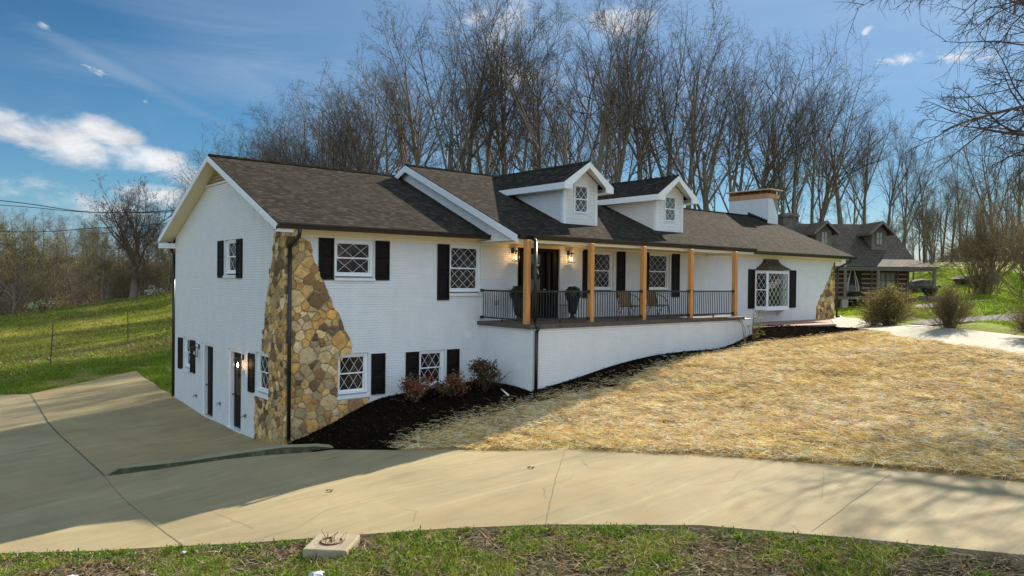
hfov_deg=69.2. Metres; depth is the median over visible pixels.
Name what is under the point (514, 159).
bare tree
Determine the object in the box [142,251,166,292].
hillside tree
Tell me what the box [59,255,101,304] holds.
hillside tree
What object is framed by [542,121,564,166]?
understorey tree
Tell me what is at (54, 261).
hillside tree
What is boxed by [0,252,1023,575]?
ground
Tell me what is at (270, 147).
bare tree
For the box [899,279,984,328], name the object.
arching shrub
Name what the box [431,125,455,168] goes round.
understorey tree
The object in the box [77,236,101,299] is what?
hillside tree
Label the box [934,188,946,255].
bare tree
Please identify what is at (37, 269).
hillside tree
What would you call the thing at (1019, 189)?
bare tree
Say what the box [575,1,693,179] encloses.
bare tree
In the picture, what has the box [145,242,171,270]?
hillside tree
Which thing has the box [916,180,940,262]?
bare tree
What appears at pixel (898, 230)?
brush
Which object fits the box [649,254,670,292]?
window
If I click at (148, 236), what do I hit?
bare tree
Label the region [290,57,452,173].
bare tree
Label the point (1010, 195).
bare tree
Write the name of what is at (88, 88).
sky
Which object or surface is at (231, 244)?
window
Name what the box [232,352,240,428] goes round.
door
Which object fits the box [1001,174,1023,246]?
bare tree
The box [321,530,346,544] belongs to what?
dead sprig
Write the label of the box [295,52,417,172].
bare tree
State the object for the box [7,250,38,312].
hillside tree
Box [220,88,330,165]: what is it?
bare tree
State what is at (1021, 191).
bare tree
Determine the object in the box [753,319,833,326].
paver terrace
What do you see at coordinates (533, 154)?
understorey tree
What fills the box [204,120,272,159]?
bare tree
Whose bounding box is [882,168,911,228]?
bare tree
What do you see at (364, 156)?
bare tree
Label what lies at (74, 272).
brush
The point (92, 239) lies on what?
hillside tree
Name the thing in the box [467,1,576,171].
bare tree
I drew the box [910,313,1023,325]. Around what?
gravel apron
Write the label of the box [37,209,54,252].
hillside tree
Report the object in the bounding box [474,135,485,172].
understorey tree
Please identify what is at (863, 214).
understorey tree
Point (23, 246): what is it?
hillside tree
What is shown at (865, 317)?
arching shrub
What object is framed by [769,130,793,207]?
understorey tree
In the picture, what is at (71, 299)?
brush
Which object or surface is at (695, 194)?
bare tree
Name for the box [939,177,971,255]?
bare tree
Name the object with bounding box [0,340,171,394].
rough grass
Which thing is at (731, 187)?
bare tree
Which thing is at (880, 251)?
log house
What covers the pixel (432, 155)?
understorey tree
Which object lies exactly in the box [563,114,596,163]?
understorey tree
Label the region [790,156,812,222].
understorey tree
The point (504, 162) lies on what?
bare tree
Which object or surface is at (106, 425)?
parking pad
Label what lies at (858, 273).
door
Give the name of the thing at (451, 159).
bare tree
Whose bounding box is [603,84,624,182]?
understorey tree
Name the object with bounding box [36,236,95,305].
hillside tree
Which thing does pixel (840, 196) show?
understorey tree
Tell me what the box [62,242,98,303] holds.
hillside tree
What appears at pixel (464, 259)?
window
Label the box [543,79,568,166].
understorey tree
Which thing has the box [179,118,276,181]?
bare tree
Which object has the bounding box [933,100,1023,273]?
bare tree
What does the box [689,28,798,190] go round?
bare tree
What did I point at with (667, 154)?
understorey tree
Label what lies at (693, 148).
bare tree
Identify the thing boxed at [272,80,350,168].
bare tree
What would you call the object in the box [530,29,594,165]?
bare tree
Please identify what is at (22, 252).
leafing tree
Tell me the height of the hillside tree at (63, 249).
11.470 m
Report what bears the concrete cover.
on the ground at (84, 374)
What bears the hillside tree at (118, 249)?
on the ground at (84, 374)
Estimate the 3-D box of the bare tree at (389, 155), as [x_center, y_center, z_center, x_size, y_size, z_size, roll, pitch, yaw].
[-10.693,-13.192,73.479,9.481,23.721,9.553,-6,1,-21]
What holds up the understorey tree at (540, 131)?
on the ground at (84, 374)
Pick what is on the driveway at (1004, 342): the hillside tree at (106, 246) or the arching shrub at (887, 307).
the arching shrub at (887, 307)
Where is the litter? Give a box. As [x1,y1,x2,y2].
[308,570,323,575]
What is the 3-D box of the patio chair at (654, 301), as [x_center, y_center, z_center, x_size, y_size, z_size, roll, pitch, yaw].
[5.383,0.594,27.632,0.827,0.959,0.588,0,1,-36]
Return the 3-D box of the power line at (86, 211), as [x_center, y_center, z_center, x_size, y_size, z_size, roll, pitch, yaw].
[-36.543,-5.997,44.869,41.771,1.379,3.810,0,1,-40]
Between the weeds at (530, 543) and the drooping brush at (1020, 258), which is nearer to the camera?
the weeds at (530, 543)
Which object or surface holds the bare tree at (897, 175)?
on the ground at (84, 374)
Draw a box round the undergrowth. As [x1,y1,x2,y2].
[0,242,171,314]
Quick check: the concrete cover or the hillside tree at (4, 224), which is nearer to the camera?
the concrete cover
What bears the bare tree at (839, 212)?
on the ground at (84, 374)
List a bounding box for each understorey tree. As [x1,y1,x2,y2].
[374,148,397,173]
[420,133,439,166]
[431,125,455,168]
[466,118,507,174]
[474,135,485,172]
[478,133,505,174]
[482,105,512,174]
[520,79,552,169]
[522,134,550,166]
[527,145,543,167]
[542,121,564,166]
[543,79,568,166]
[551,111,586,164]
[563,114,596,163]
[576,110,618,173]
[586,85,634,182]
[592,115,624,182]
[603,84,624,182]
[634,82,654,178]
[653,119,688,176]
[664,91,701,177]
[692,122,745,210]
[759,132,808,213]
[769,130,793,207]
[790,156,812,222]
[804,144,835,221]
[831,189,847,223]
[840,205,851,223]
[855,199,869,223]
[900,208,923,279]
[901,214,911,250]
[924,224,931,249]
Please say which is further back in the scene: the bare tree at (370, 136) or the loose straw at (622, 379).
the bare tree at (370, 136)
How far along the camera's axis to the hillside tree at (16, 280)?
77.02 m
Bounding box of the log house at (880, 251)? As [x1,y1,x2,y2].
[778,213,938,307]
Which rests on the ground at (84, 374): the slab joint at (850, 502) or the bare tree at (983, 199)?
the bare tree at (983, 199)
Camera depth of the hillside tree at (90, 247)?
106.28 m
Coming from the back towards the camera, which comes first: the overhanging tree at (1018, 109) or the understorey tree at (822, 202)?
the understorey tree at (822, 202)
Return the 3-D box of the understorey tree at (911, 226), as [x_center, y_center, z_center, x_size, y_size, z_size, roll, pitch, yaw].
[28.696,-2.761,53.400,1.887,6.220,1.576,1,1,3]
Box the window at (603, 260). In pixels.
[594,251,613,293]
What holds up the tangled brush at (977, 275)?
on the ground at (84, 374)
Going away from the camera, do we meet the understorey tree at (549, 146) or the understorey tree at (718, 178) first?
the understorey tree at (718, 178)
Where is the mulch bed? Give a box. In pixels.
[292,325,858,451]
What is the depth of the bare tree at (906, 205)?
77.37 m
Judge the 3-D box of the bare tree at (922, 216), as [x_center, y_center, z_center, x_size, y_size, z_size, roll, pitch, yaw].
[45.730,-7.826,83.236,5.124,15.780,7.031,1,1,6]
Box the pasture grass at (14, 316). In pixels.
[0,292,171,383]
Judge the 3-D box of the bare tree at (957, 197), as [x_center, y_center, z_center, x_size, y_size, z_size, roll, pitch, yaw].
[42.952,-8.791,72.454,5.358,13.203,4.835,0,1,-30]
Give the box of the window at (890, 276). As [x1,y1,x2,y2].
[886,272,895,288]
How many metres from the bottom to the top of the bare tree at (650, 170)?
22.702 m
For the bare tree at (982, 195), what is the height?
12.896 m
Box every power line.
[0,200,174,212]
[0,223,166,231]
[3,205,161,212]
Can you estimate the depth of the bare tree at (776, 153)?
75.36 m
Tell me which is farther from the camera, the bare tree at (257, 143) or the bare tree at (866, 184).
the bare tree at (257, 143)
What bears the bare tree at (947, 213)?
on the ground at (84, 374)
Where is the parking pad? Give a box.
[31,371,292,475]
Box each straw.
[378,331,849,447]
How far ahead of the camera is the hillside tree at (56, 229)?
133.95 m
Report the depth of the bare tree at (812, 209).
65.96 m
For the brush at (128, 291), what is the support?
on the ground at (84, 374)
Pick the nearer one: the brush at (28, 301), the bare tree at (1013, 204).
the brush at (28, 301)
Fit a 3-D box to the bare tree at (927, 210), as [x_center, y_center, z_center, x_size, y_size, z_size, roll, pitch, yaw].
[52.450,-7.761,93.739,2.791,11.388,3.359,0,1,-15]
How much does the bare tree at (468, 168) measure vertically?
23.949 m
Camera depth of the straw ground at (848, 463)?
17.84 m
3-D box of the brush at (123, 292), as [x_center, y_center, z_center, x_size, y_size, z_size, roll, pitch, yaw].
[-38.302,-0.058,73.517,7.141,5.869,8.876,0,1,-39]
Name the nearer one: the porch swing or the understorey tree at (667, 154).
the porch swing
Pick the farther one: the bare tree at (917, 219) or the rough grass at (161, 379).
the bare tree at (917, 219)
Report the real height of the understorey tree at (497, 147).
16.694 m
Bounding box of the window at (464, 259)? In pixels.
[449,244,481,295]
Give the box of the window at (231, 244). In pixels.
[223,239,235,277]
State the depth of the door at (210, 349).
24.72 m
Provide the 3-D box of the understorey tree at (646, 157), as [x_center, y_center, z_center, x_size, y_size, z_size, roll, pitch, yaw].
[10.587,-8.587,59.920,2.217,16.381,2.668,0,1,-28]
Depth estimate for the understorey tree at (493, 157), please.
63.08 m
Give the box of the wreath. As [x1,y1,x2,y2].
[531,263,541,279]
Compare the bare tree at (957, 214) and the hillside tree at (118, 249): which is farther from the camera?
the hillside tree at (118, 249)
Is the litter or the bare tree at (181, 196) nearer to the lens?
the litter
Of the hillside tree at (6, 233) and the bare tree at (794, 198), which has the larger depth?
the hillside tree at (6, 233)
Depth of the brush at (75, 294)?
78.51 m
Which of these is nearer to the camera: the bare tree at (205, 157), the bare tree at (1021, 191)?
the bare tree at (1021, 191)
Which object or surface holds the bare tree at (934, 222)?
on the ground at (84, 374)
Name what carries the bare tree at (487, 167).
on the ground at (84, 374)
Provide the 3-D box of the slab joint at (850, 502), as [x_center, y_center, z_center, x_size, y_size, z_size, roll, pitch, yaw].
[5.345,3.287,11.539,0.027,0.175,3.416,1,1,44]
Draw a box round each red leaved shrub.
[395,372,434,401]
[429,369,470,397]
[463,355,511,391]
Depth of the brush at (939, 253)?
81.19 m
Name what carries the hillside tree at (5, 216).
on the ground at (84, 374)
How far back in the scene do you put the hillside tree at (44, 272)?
95.62 m
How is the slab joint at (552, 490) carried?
on the driveway at (72, 499)
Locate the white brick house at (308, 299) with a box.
[158,154,856,444]
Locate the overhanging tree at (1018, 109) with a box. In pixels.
[839,0,1023,209]
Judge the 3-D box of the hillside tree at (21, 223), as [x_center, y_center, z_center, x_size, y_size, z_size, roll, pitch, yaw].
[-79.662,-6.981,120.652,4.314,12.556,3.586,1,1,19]
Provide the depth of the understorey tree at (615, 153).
90.87 m
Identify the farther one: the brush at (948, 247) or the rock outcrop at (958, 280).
the brush at (948, 247)
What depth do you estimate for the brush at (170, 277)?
78.19 m
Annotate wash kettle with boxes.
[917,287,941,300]
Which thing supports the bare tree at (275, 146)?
on the ground at (84, 374)
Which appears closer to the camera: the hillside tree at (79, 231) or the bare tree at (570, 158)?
the bare tree at (570, 158)
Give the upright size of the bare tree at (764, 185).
22.178 m
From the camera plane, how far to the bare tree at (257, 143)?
88.37 m
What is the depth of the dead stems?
10.41 m
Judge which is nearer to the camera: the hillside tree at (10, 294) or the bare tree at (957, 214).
the bare tree at (957, 214)
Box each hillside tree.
[0,207,38,292]
[0,212,10,242]
[0,219,10,256]
[0,244,46,312]
[0,260,16,311]
[0,267,33,311]
[4,234,45,308]
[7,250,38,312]
[10,206,31,245]
[15,230,32,271]
[23,219,35,245]
[25,240,61,299]
[26,237,54,309]
[28,217,41,250]
[28,229,53,271]
[32,237,57,309]
[33,233,84,307]
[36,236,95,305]
[37,207,72,264]
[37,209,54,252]
[40,244,67,311]
[41,233,71,300]
[49,219,68,253]
[51,215,73,258]
[51,259,73,302]
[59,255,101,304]
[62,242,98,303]
[63,213,98,276]
[65,252,95,304]
[68,232,84,266]
[73,215,89,264]
[74,227,114,279]
[76,215,105,269]
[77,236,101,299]
[78,225,104,266]
[85,248,115,300]
[90,244,117,283]
[91,242,122,292]
[95,232,115,265]
[105,242,126,286]
[110,224,125,270]
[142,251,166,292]
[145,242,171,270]
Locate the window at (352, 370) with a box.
[337,353,369,399]
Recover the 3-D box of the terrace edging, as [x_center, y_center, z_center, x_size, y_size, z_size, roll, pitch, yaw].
[12.878,1.609,32.326,1.603,0.080,9.435,1,1,44]
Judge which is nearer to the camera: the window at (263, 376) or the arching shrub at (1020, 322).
the window at (263, 376)
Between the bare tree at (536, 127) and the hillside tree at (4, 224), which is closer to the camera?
the bare tree at (536, 127)
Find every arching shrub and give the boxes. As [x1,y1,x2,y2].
[845,280,934,326]
[858,311,880,325]
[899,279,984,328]
[1001,300,1023,334]
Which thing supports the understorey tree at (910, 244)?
on the ground at (84, 374)
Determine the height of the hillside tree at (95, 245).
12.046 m
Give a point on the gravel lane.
(918, 305)
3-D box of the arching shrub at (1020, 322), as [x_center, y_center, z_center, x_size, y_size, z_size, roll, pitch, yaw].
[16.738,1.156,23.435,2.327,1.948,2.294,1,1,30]
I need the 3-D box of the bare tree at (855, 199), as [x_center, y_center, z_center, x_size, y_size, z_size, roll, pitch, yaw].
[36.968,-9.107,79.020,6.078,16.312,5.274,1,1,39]
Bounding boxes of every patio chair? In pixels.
[616,292,638,316]
[646,292,669,316]
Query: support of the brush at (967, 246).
on the ground at (84, 374)
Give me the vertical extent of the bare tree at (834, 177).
21.115 m
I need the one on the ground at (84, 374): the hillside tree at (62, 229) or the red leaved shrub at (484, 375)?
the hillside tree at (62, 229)
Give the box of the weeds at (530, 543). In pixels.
[0,523,1020,575]
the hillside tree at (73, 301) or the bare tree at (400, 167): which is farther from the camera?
the hillside tree at (73, 301)
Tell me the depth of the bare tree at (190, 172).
80.37 m
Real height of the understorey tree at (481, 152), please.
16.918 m
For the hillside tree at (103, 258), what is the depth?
95.84 m
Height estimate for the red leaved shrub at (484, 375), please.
1.612 m
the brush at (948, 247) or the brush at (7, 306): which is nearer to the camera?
the brush at (7, 306)
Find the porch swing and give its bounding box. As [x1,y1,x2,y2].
[847,271,860,291]
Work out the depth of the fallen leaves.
40.89 m
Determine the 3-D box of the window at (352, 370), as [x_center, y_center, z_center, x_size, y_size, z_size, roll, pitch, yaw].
[-4.495,2.464,20.865,1.000,1.260,0.200,0,1,-40]
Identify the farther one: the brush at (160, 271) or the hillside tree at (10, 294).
the hillside tree at (10, 294)
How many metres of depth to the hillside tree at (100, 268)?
82.45 m
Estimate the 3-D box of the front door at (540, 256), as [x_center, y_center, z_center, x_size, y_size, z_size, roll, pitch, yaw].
[0.757,-0.101,25.238,1.000,2.230,0.154,0,1,-40]
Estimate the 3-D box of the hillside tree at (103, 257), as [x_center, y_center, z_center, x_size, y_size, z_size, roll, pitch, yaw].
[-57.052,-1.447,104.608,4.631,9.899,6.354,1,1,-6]
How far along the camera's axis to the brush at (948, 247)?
78.65 m
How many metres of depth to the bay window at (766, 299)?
34.22 m
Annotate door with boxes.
[206,346,212,415]
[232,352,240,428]
[530,252,545,317]
[850,270,861,295]
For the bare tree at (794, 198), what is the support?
on the ground at (84, 374)
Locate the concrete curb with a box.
[105,444,333,475]
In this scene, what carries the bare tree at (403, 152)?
on the ground at (84, 374)
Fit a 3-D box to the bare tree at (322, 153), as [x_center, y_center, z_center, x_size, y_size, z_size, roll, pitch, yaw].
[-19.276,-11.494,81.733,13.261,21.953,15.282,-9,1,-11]
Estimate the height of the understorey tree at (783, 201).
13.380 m
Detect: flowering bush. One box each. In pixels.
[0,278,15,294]
[27,298,55,312]
[144,282,166,294]
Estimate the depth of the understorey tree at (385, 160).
102.78 m
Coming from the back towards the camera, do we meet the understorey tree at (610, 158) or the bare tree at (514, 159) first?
the bare tree at (514, 159)
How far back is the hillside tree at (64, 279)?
98.10 m
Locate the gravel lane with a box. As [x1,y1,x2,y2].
[912,300,1009,307]
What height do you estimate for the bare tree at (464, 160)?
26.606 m
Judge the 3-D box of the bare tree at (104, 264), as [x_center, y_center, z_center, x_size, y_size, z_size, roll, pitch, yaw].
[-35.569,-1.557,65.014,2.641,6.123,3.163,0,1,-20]
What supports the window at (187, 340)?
in the white brick house at (308, 299)
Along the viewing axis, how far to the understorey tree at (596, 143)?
78.72 m
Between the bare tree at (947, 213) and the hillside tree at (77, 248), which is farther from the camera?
the hillside tree at (77, 248)
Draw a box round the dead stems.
[0,520,1023,575]
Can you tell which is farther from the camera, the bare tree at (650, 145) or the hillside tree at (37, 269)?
the hillside tree at (37, 269)
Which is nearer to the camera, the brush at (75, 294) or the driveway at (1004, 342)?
the driveway at (1004, 342)
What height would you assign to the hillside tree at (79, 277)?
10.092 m
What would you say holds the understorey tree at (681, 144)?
on the ground at (84, 374)
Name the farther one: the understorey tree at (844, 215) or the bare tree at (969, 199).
the bare tree at (969, 199)
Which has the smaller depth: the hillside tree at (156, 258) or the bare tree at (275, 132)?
the bare tree at (275, 132)
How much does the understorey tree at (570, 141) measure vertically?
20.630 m
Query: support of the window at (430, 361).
in the white brick house at (308, 299)
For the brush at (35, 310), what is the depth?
74.02 m
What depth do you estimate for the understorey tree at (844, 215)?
67.46 m
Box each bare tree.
[75,172,178,300]
[89,235,117,304]
[131,192,168,290]
[133,168,189,261]
[152,140,269,213]
[175,141,253,181]
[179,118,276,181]
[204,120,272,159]
[208,120,313,162]
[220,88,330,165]
[222,116,327,163]
[239,96,330,162]
[246,116,319,163]
[249,131,314,161]
[266,72,387,168]
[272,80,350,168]
[273,67,403,172]
[275,86,357,166]
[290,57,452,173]
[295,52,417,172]
[300,70,396,172]
[336,22,476,169]
[336,103,390,173]
[347,40,447,174]
[348,1,445,165]
[370,79,432,172]
[382,1,527,170]
[400,0,570,174]
[422,0,663,169]
[430,32,504,170]
[431,0,552,171]
[435,0,568,174]
[464,0,575,171]
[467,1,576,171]
[481,55,550,174]
[512,72,553,170]
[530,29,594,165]
[542,48,647,182]
[549,0,668,172]
[563,0,717,182]
[572,0,718,176]
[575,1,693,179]
[584,20,839,209]
[606,51,673,180]
[647,0,749,207]
[652,35,720,208]
[674,60,771,212]
[686,21,871,188]
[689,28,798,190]
[720,44,810,200]
[742,40,880,212]
[750,99,806,205]
[779,39,908,221]
[781,89,889,223]
[785,71,847,223]
[803,92,908,223]
[837,126,892,223]
[871,113,927,225]
[878,120,954,245]
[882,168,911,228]
[887,173,954,255]
[895,147,943,261]
[908,200,938,260]
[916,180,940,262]
[922,186,935,254]
[923,202,942,262]
[925,154,981,261]
[926,207,947,263]
[928,171,956,253]
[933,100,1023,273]
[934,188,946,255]
[936,134,980,260]
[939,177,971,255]
[946,180,967,243]
[956,166,1008,229]
[957,171,980,234]
[969,174,1000,230]
[981,161,1023,257]
[992,121,1023,256]
[994,165,1023,234]
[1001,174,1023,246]
[1008,158,1023,210]
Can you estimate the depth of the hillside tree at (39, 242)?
113.76 m
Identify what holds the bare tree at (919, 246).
on the ground at (84, 374)
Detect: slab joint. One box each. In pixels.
[30,394,103,474]
[104,475,181,543]
[545,451,564,523]
[812,474,890,530]
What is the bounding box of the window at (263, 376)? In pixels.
[253,352,268,399]
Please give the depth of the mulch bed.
20.70 m
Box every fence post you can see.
[50,325,53,365]
[127,311,127,343]
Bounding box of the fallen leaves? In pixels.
[0,336,171,377]
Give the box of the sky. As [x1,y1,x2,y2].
[0,0,1023,262]
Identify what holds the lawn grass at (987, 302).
on the ground at (84, 374)
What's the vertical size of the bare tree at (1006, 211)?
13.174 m
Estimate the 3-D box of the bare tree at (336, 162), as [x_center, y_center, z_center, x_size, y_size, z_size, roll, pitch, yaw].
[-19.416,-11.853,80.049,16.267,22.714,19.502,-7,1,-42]
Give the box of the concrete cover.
[302,534,359,560]
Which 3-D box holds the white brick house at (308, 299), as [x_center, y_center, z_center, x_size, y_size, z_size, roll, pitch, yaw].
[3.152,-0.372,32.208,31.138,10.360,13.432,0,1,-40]
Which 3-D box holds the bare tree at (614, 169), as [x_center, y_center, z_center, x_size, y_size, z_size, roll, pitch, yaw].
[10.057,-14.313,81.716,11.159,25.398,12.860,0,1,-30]
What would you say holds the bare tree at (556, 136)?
on the ground at (84, 374)
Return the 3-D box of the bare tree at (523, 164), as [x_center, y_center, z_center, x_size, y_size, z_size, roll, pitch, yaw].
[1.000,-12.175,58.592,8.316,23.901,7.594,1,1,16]
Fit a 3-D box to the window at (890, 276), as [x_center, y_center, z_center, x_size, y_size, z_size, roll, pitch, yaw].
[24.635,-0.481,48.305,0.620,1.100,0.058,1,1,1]
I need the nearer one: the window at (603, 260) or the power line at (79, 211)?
the window at (603, 260)
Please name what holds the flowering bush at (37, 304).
on the ground at (84, 374)
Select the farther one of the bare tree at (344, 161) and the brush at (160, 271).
the bare tree at (344, 161)
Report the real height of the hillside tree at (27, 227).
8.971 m
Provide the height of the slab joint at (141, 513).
0.418 m
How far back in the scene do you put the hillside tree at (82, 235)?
125.72 m
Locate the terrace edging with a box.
[753,320,835,328]
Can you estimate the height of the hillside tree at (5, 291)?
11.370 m
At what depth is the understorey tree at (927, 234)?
64.79 m
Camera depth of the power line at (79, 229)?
51.80 m
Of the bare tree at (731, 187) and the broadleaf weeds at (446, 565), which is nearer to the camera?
the broadleaf weeds at (446, 565)
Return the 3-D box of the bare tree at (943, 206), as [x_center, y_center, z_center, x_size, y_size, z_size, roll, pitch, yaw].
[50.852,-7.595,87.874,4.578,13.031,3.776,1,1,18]
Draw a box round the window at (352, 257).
[334,239,374,280]
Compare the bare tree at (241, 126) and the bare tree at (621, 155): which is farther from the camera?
the bare tree at (241, 126)
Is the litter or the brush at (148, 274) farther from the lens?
the brush at (148, 274)
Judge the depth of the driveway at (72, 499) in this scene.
13.46 m
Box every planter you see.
[508,286,522,320]
[564,286,580,317]
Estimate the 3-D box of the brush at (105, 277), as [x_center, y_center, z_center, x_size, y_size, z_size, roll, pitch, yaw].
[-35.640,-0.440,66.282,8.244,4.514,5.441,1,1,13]
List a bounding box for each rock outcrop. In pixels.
[909,279,941,291]
[951,275,1001,283]
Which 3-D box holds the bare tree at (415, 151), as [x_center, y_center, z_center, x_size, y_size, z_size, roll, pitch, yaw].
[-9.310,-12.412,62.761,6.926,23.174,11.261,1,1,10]
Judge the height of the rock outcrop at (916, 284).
1.284 m
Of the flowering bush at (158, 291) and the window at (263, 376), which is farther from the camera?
the flowering bush at (158, 291)
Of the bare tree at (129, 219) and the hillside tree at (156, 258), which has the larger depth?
the hillside tree at (156, 258)
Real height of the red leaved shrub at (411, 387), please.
0.922 m
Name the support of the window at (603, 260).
in the white brick house at (308, 299)
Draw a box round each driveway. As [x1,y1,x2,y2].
[0,394,1023,567]
[830,317,1023,352]
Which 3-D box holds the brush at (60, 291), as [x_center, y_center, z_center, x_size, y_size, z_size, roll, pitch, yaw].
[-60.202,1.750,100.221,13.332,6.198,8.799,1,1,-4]
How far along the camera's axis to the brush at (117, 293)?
73.91 m
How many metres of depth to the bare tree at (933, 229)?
77.50 m
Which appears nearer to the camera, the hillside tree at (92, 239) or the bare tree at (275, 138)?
the bare tree at (275, 138)
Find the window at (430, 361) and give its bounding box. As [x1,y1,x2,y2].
[419,349,443,388]
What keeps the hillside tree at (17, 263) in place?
on the ground at (84, 374)
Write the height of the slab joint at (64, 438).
0.098 m
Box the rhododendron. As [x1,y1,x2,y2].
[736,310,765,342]
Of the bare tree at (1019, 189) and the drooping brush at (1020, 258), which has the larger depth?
the bare tree at (1019, 189)
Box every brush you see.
[0,252,65,313]
[0,283,57,313]
[0,297,18,314]
[16,302,56,313]
[24,280,95,307]
[47,288,118,307]
[59,275,120,306]
[62,262,88,283]
[65,260,143,302]
[81,258,165,302]
[93,252,170,293]
[104,280,141,301]
[107,241,175,295]
[111,262,170,291]
[130,261,171,293]
[886,214,927,251]
[909,193,1023,299]
[914,188,1023,293]
[922,245,949,262]
[936,241,959,261]
[952,232,975,258]
[986,221,1023,253]
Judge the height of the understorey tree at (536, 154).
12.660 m
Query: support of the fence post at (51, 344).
on the ground at (84, 374)
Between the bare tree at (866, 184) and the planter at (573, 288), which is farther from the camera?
the bare tree at (866, 184)
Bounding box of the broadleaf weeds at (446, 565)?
[0,522,1018,575]
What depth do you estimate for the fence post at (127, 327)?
44.20 m
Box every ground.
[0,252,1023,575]
[401,336,1023,481]
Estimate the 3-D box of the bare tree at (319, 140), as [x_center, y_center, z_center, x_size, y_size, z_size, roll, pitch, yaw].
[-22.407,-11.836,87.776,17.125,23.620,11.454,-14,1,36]
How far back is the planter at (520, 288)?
23.72 m
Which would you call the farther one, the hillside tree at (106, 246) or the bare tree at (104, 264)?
the hillside tree at (106, 246)
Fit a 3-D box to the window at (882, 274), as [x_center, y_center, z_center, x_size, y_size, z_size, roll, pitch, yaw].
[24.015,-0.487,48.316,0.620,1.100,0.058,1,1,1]
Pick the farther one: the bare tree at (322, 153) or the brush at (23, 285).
the bare tree at (322, 153)
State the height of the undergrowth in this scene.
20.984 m
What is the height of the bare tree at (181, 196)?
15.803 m
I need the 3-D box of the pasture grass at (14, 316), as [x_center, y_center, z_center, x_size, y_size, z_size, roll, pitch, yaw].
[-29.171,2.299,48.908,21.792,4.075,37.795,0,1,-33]
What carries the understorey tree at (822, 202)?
on the ground at (84, 374)
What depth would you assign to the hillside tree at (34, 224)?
160.50 m
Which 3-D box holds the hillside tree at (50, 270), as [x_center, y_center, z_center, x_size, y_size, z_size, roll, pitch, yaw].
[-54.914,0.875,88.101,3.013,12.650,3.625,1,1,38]
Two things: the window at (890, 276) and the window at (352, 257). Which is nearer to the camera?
the window at (352, 257)
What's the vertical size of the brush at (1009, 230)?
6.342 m
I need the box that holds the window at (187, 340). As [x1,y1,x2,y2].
[182,337,190,372]
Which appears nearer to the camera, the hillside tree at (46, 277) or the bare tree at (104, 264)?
the bare tree at (104, 264)
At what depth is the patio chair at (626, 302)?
26.46 m
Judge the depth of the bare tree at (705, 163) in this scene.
59.87 m
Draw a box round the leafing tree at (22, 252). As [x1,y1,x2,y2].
[0,222,91,313]
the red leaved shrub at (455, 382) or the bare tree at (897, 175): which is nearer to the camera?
the red leaved shrub at (455, 382)
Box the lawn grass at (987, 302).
[834,268,1023,327]
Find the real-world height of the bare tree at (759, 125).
20.934 m
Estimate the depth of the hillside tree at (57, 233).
129.12 m
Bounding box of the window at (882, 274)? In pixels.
[880,272,885,288]
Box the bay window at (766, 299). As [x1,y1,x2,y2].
[755,270,789,316]
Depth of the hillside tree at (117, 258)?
85.65 m

